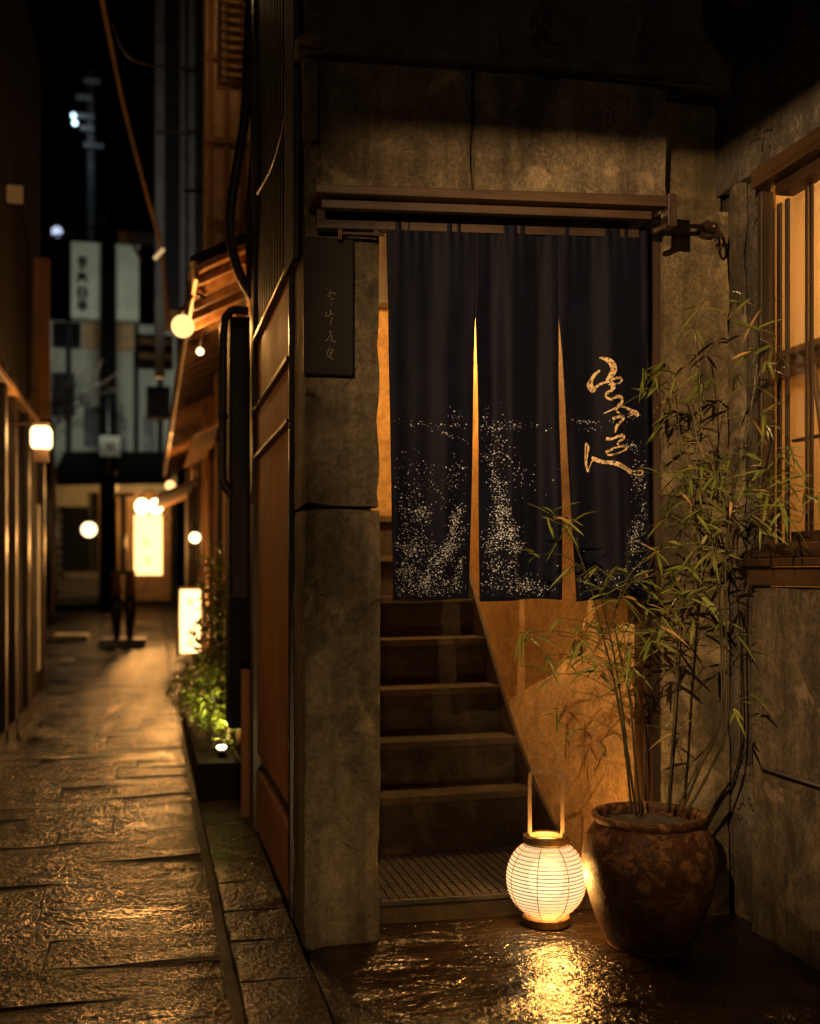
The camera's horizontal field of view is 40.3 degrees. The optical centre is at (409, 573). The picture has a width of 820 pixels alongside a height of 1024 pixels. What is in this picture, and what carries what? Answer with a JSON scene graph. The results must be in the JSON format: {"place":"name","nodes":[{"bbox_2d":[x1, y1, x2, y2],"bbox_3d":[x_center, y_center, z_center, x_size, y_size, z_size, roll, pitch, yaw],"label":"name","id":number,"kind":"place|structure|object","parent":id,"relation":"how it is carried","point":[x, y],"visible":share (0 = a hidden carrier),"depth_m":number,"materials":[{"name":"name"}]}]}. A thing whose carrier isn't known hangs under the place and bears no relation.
{"place":"outdoors","nodes":[
{"label":"outdoors","id":0,"kind":"place"},
{"bbox_2d":[41,111,88,118],"bbox_3d":[-5.450,-7.075,17.215,0.128,3.362,8.017,0,0,-10],"label":"overhead cable","id":1,"kind":"object","parent":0,"point":[63,116],"visible":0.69,"depth_m":18.26,"materials":[{"name":"black rubber"}]},
{"bbox_2d":[52,223,97,236],"bbox_3d":[-6.629,-6.792,22.127,0.893,0.322,0.198,0,0,-22],"label":"cold street lamp","id":2,"kind":"object","parent":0,"point":[56,229],"visible":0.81,"depth_m":21.95,"materials":[{"name":"white glass"}]},
{"bbox_2d":[26,0,184,576],"label":"sky","id":3,"kind":"structure","parent":0,"point":[70,38],"materials":[{"name":"black"}]},
{"bbox_2d":[0,604,233,1023],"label":"alley paving","id":4,"kind":"structure","parent":0,"point":[126,912],"depth_m":3.97,"materials":[{"name":"stone"}]},
{"bbox_2d":[53,633,89,641],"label":"stone block","id":5,"kind":"structure","parent":4,"relation":"on","point":[73,637],"depth_m":13.44,"materials":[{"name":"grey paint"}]},
{"bbox_2d":[43,352,121,623],"bbox_3d":[-4.796,-1.216,16.333,1.112,3.895,0.953,0,0,-13],"label":"bare tree","id":6,"kind":"object","parent":4,"relation":"on","point":[53,564],"visible":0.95,"depth_m":16.21,"materials":[{"name":"brown plant"}]},
{"bbox_2d":[71,69,102,321],"bbox_3d":[-6.673,-4.939,22.976,0.658,10.918,0.329,0,0,-33],"label":"utility pole","id":7,"kind":"object","parent":4,"relation":"on","point":[91,81],"visible":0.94,"depth_m":23.03,"materials":[{"name":"grey paint"}]},
{"bbox_2d":[99,244,117,610],"bbox_3d":[-5.216,-2.514,19.320,0.312,6.307,0.319,0,0,-13],"label":"utility pole","id":8,"kind":"object","parent":4,"relation":"on","point":[108,563],"visible":0.88,"depth_m":19.20,"materials":[{"name":"black metal"}]},
{"bbox_2d":[44,156,108,237],"bbox_3d":[-4.688,-5.608,16.354,0.480,3.189,6.021,0,0,-10],"label":"overhead cable","id":9,"kind":"object","parent":8,"relation":"attached to","point":[80,230],"visible":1,"depth_m":15.42,"materials":[{"name":"black rubber"}]},
{"bbox_2d":[98,493,145,647],"bbox_3d":[-3.302,-0.038,12.825,0.537,1.764,0.320,0,0,-13],"label":"notice stand","id":10,"kind":"object","parent":4,"relation":"on","point":[129,604],"visible":1,"depth_m":12.75,"materials":[{"name":"brown wood"}]},
{"bbox_2d":[118,230,154,261],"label":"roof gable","id":11,"kind":"structure","parent":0,"point":[133,238],"depth_m":16.57,"materials":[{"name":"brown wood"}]},
{"bbox_2d":[0,577,335,1023],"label":"ground","id":12,"kind":"structure","parent":0,"point":[169,615],"depth_m":4.23,"materials":[{"name":"grey stone"}]},
{"bbox_2d":[0,0,45,754],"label":"house","id":13,"kind":"structure","parent":12,"relation":"on","point":[22,589],"depth_m":7.39,"materials":[{"name":"brown wood"}]},
{"bbox_2d":[8,422,51,462],"bbox_3d":[-2.329,-0.803,6.850,0.256,0.240,0.124,0,0,-13],"label":"square wall lamp","id":14,"kind":"object","parent":13,"relation":"attached to","point":[41,438],"visible":0.98,"depth_m":6.82,"materials":[{"name":"white glass"}]},
{"bbox_2d":[32,257,49,418],"bbox_3d":[-2.718,-1.734,8.228,0.126,1.175,0.060,0,0,-13],"label":"wooden sign","id":15,"kind":"object","parent":13,"relation":"attached to","point":[41,390],"visible":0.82,"depth_m":8.20,"materials":[{"name":"brown wood"}]},
{"bbox_2d":[50,320,175,605],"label":"pale building","id":16,"kind":"structure","parent":12,"relation":"on","point":[80,479],"depth_m":21.10,"materials":[{"name":"paint"}]},
{"bbox_2d":[56,514,61,590],"bbox_3d":[-5.456,-0.326,17.236,0.154,1.181,0.050,0,0,-13],"label":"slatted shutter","id":17,"kind":"object","parent":16,"relation":"attached to","point":[59,561],"visible":0.42,"depth_m":17.22,"materials":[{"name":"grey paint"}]},
{"bbox_2d":[53,372,74,416],"bbox_3d":[-6.518,-3.361,21.034,0.402,0.826,0.050,0,0,-13],"label":"window","id":18,"kind":"structure","parent":16,"relation":"in","point":[62,385],"depth_m":21.00,"materials":[{"name":"black glass"}]},
{"bbox_2d":[53,322,80,348],"bbox_3d":[-6.466,-4.484,21.046,0.510,0.480,0.050,0,0,-13],"label":"window","id":19,"kind":"structure","parent":16,"relation":"in","point":[59,328],"depth_m":21.01,"materials":[{"name":"black glass"}]},
{"bbox_2d":[60,506,89,580],"bbox_3d":[-6.322,-0.559,21.080,0.539,1.400,0.050,0,0,-13],"label":"window","id":20,"kind":"structure","parent":16,"relation":"in","point":[75,547],"depth_m":21.05,"materials":[{"name":"black metal"}]},
{"bbox_2d":[81,512,101,536],"bbox_3d":[-4.826,-0.743,16.878,0.220,0.381,0.298,0,0,19],"label":"wall lamp","id":21,"kind":"object","parent":16,"relation":"attached to","point":[88,529],"visible":1,"depth_m":16.77,"materials":[{"name":"white glass"}]},
{"bbox_2d":[84,406,99,446],"bbox_3d":[-6.013,-2.781,21.152,0.312,0.765,0.050,0,0,-13],"label":"window","id":22,"kind":"structure","parent":16,"relation":"in","point":[93,420],"depth_m":21.13,"materials":[{"name":"grey glass"}]},
{"bbox_2d":[71,241,138,322],"bbox_3d":[-5.426,-5.181,19.905,1.159,1.330,0.265,0,0,-13],"label":"white signboard","id":23,"kind":"object","parent":16,"relation":"attached to","point":[85,281],"visible":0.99,"depth_m":19.76,"materials":[{"name":"paint"}]},
{"bbox_2d":[99,436,119,456],"bbox_3d":[-5.094,-2.159,18.964,0.342,0.345,0.070,0,0,-13],"label":"square sign","id":24,"kind":"object","parent":16,"relation":"attached to","point":[109,446],"visible":1,"depth_m":18.94,"materials":[{"name":"paint"}]},
{"bbox_2d":[117,417,126,450],"bbox_3d":[-5.528,-2.406,21.265,0.274,1.126,0.050,0,0,-13],"label":"window","id":25,"kind":"structure","parent":16,"relation":"in","point":[121,421],"depth_m":21.26,"materials":[{"name":"grey glass"}]},
{"bbox_2d":[143,417,153,450],"bbox_3d":[-5.005,-2.492,21.387,0.194,0.992,0.050,0,0,-13],"label":"window","id":26,"kind":"structure","parent":16,"relation":"in","point":[148,424],"depth_m":21.36,"materials":[{"name":"grey glass"}]},
{"bbox_2d":[135,334,172,369],"bbox_3d":[-3.599,-3.119,15.718,0.517,0.434,0.350,0,0,-13],"label":"window","id":27,"kind":"structure","parent":16,"relation":"in","point":[144,351],"depth_m":15.58,"materials":[{"name":"black glass"}]},
{"bbox_2d":[146,386,169,419],"bbox_3d":[-3.551,-2.403,15.755,0.325,0.426,0.300,0,0,-13],"label":"dark box sign","id":28,"kind":"object","parent":16,"relation":"attached to","point":[157,402],"visible":0.86,"depth_m":15.61,"materials":[{"name":"black metal"}]},
{"bbox_2d":[155,0,202,378],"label":"grey building","id":29,"kind":"structure","parent":12,"relation":"on","point":[179,138],"depth_m":11.19,"materials":[{"name":"concrete"}]},
{"bbox_2d":[111,21,202,70],"bbox_3d":[-1.626,-3.410,7.364,0.154,0.312,1.247,0,0,23],"label":"overhead cable","id":30,"kind":"object","parent":29,"relation":"attached to","point":[146,63],"visible":0.84,"depth_m":7.25,"materials":[{"name":"black rubber"}]},
{"bbox_2d":[156,0,249,757],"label":"row house","id":31,"kind":"structure","parent":12,"relation":"on","point":[192,441],"depth_m":6.38,"materials":[{"name":"brown wood"}]},
{"bbox_2d":[99,0,170,328],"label":"overhead cable","id":32,"kind":"object","parent":31,"relation":"attached to","point":[120,90],"visible":0.96,"depth_m":6.66,"materials":[{"name":"black rubber"}]},
{"bbox_2d":[153,248,164,259],"bbox_3d":[-1.688,-2.149,7.513,0.081,0.088,0.027,0,0,-13],"label":"cable lamp","id":33,"kind":"object","parent":32,"relation":"attached to","point":[158,254],"visible":1,"depth_m":7.50,"materials":[{"name":"white"}]},
{"bbox_2d":[135,490,148,513],"bbox_3d":[-3.420,-0.922,14.445,0.168,0.317,0.294,0,0,32],"label":"white lantern","id":34,"kind":"object","parent":31,"relation":"attached to","point":[141,506],"visible":1,"depth_m":14.34,"materials":[{"name":"white paper"}]},
{"bbox_2d":[134,514,171,575],"bbox_3d":[-3.354,-0.369,14.578,0.487,0.807,0.122,0,0,-13],"label":"tall lit sign","id":35,"kind":"object","parent":31,"relation":"attached to","point":[148,544],"visible":0.96,"depth_m":14.51,"materials":[{"name":"yellow"}]},
{"bbox_2d":[149,490,162,513],"bbox_3d":[-3.332,-0.924,14.465,0.168,0.316,0.290,0,0,-57],"label":"white lantern","id":36,"kind":"object","parent":31,"relation":"hanging from","point":[152,505],"visible":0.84,"depth_m":14.38,"materials":[{"name":"white paper"}]},
{"bbox_2d":[165,459,178,488],"bbox_3d":[-2.507,-1.039,11.745,0.099,0.332,0.131,0,0,48],"label":"eaves lantern","id":37,"kind":"object","parent":31,"relation":"attached to","point":[170,483],"visible":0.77,"depth_m":11.72,"materials":[{"name":"yellow glass"}]},
{"bbox_2d":[171,292,206,337],"bbox_3d":[-0.987,-1.163,5.011,0.166,0.217,0.103,0,0,-21],"label":"globe lamp","id":38,"kind":"object","parent":31,"relation":"attached to","point":[182,324],"visible":1,"depth_m":4.97,"materials":[{"name":"yellow"}]},
{"bbox_2d":[179,587,206,654],"bbox_3d":[-1.690,0.379,8.898,0.294,0.535,0.102,0,0,-13],"label":"lit sign box","id":39,"kind":"object","parent":31,"relation":"attached to","point":[189,613],"visible":0.83,"depth_m":8.84,"materials":[{"name":"white plastic"}]},
{"bbox_2d":[190,526,200,542],"bbox_3d":[-1.889,-0.344,9.834,0.102,0.150,0.102,0,0,-13],"label":"bulb","id":40,"kind":"object","parent":31,"relation":"attached to","point":[194,537],"depth_m":9.80,"materials":[{"name":"white glass"}]},
{"bbox_2d":[196,331,208,354],"bbox_3d":[-1.078,-1.202,5.825,0.036,0.133,0.085,0,0,32],"label":"eaves bulb","id":41,"kind":"object","parent":31,"relation":"attached to","point":[199,351],"visible":1,"depth_m":5.80,"materials":[{"name":"white glass"}]},
{"bbox_2d":[217,0,244,90],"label":"louvre screen","id":42,"kind":"object","parent":31,"relation":"attached to","point":[229,83],"visible":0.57,"depth_m":5.12,"materials":[{"name":"brown wood"}]},
{"bbox_2d":[165,627,332,1023],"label":"kerb stones","id":43,"kind":"object","parent":12,"relation":"on","point":[275,980],"visible":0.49,"depth_m":3.15,"materials":[{"name":"grey stone"}]},
{"bbox_2d":[182,701,240,799],"bbox_3d":[-1.109,0.910,6.082,0.195,0.160,2.450,0,0,-13],"label":"planter box","id":44,"kind":"object","parent":43,"relation":"on","point":[214,776],"visible":0.61,"depth_m":4.93,"materials":[{"name":"dark wood"},{"name":"soil"}]},
{"bbox_2d":[159,540,240,757],"bbox_3d":[-1.087,0.343,5.886,0.372,1.042,1.942,0,0,-17],"label":"shrub","id":45,"kind":"object","parent":44,"relation":"on","point":[215,676],"visible":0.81,"depth_m":5.58,"materials":[{"name":"green plant"}]},
{"bbox_2d":[216,744,226,757],"bbox_3d":[-0.872,0.822,5.167,0.044,0.065,0.077,0,0,-13],"label":"garden uplight","id":46,"kind":"object","parent":44,"relation":"on","point":[221,751],"visible":1,"depth_m":5.14,"materials":[{"name":"white metal"}]},
{"bbox_2d":[241,669,249,817],"bbox_3d":[-0.668,0.696,4.542,0.036,0.608,0.050,0,0,-13],"label":"wooden post","id":47,"kind":"object","parent":43,"relation":"on","point":[245,743],"visible":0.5,"depth_m":4.52,"materials":[{"name":"brown wood"}]},
{"bbox_2d":[246,0,729,951],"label":"corner building","id":48,"kind":"structure","parent":12,"relation":"on","point":[382,722],"depth_m":3.24,"materials":[{"name":"concrete"}]},
{"bbox_2d":[218,305,248,496],"bbox_3d":[-0.723,-0.705,4.575,0.126,0.789,0.044,0,0,-13],"label":"drainpipe","id":49,"kind":"object","parent":48,"relation":"attached to","point":[226,316],"visible":1,"depth_m":4.55,"materials":[{"name":"black metal"}]},
{"bbox_2d":[226,316,249,728],"bbox_3d":[-0.723,-0.214,4.792,0.119,1.728,0.238,0,0,-13],"label":"meter box","id":50,"kind":"object","parent":48,"relation":"attached to","point":[238,532],"visible":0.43,"depth_m":4.67,"materials":[{"name":"metal"}]},
{"bbox_2d":[232,327,249,596],"bbox_3d":[-0.697,-0.464,4.680,0.095,1.128,0.008,0,0,-13],"label":"cabinet door","id":51,"kind":"structure","parent":50,"relation":"in","point":[240,336],"depth_m":4.67,"materials":[{"name":"metal"}]},
{"bbox_2d":[226,0,250,300],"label":"cable duct","id":52,"kind":"object","parent":48,"relation":"attached to","point":[243,279],"visible":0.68,"depth_m":4.45,"materials":[{"name":"black rubber"}]},
{"bbox_2d":[256,45,295,194],"bbox_3d":[-0.429,-1.355,3.523,0.010,0.119,1.121,0,0,-13],"label":"overhead cable","id":53,"kind":"object","parent":48,"relation":"attached to","point":[273,160],"depth_m":3.48,"materials":[{"name":"black rubber"}]},
{"bbox_2d":[303,236,352,376],"bbox_3d":[-0.219,-0.713,2.990,0.135,0.366,0.022,0,0,-13],"label":"signboard","id":54,"kind":"object","parent":48,"relation":"attached to","point":[327,306],"visible":1,"depth_m":2.98,"materials":[{"name":"paint"}]},
{"bbox_2d":[378,847,516,906],"bbox_3d":[0.126,0.945,3.534,0.618,0.016,0.575,0,0,-13],"label":"doormat","id":55,"kind":"object","parent":48,"relation":"on","point":[416,878],"visible":0.64,"depth_m":3.46,"materials":[{"name":"rubber"}]},
{"bbox_2d":[308,184,676,237],"bbox_3d":[0.228,-0.972,3.008,0.990,0.124,0.159,0,0,-13],"label":"entrance canopy","id":56,"kind":"object","parent":48,"relation":"attached to","point":[352,208],"visible":0.99,"depth_m":2.98,"materials":[{"name":"brown wood"}]},
{"bbox_2d":[338,214,723,250],"bbox_3d":[0.349,-0.955,3.110,1.118,0.139,0.074,0,0,-13],"label":"noren rod","id":57,"kind":"object","parent":48,"relation":"attached to","point":[706,229],"visible":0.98,"depth_m":3.19,"materials":[{"name":"metal"}]},
{"bbox_2d":[386,216,652,601],"bbox_3d":[0.317,-0.455,3.073,0.782,1.068,0.054,0,0,-13],"label":"noren curtain","id":58,"kind":"object","parent":57,"relation":"hanging from","point":[521,298],"visible":0.99,"depth_m":3.07,"materials":[{"name":"fabric"}]},
{"bbox_2d":[713,0,819,969],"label":"building","id":59,"kind":"structure","parent":12,"relation":"on","point":[767,150],"depth_m":3.10,"materials":[{"name":"paint"}]},
{"bbox_2d":[736,126,819,586],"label":"window","id":60,"kind":"structure","parent":59,"relation":"in","point":[796,169],"depth_m":3.06,"materials":[{"name":"brown wood"}]},
{"bbox_2d":[760,766,819,788],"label":"conduit pipe","id":61,"kind":"object","parent":59,"relation":"attached to","point":[798,779],"visible":1,"depth_m":2.91,"materials":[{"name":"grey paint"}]},
{"bbox_2d":[298,908,819,1023],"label":"entrance floor","id":62,"kind":"structure","parent":0,"point":[731,967],"depth_m":2.77,"materials":[{"name":"brown stone"}]},
{"bbox_2d":[506,769,585,930],"bbox_3d":[0.389,0.779,3.192,0.231,0.442,0.231,0,0,-13],"label":"paper lantern","id":63,"kind":"object","parent":62,"relation":"on","point":[545,884],"visible":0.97,"depth_m":3.12,"materials":[{"name":"white paper"}]},
{"bbox_2d":[582,801,717,956],"bbox_3d":[0.647,0.824,3.026,0.361,0.354,0.361,0,0,-13],"label":"plant pot","id":64,"kind":"object","parent":62,"relation":"on","point":[650,876],"visible":0.98,"depth_m":2.89,"materials":[{"name":"ceramic"}]},
{"bbox_2d":[513,291,819,816],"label":"bamboo plant","id":65,"kind":"object","parent":64,"relation":"on","point":[660,367],"visible":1,"depth_m":2.94,"materials":[{"name":"green plant"}]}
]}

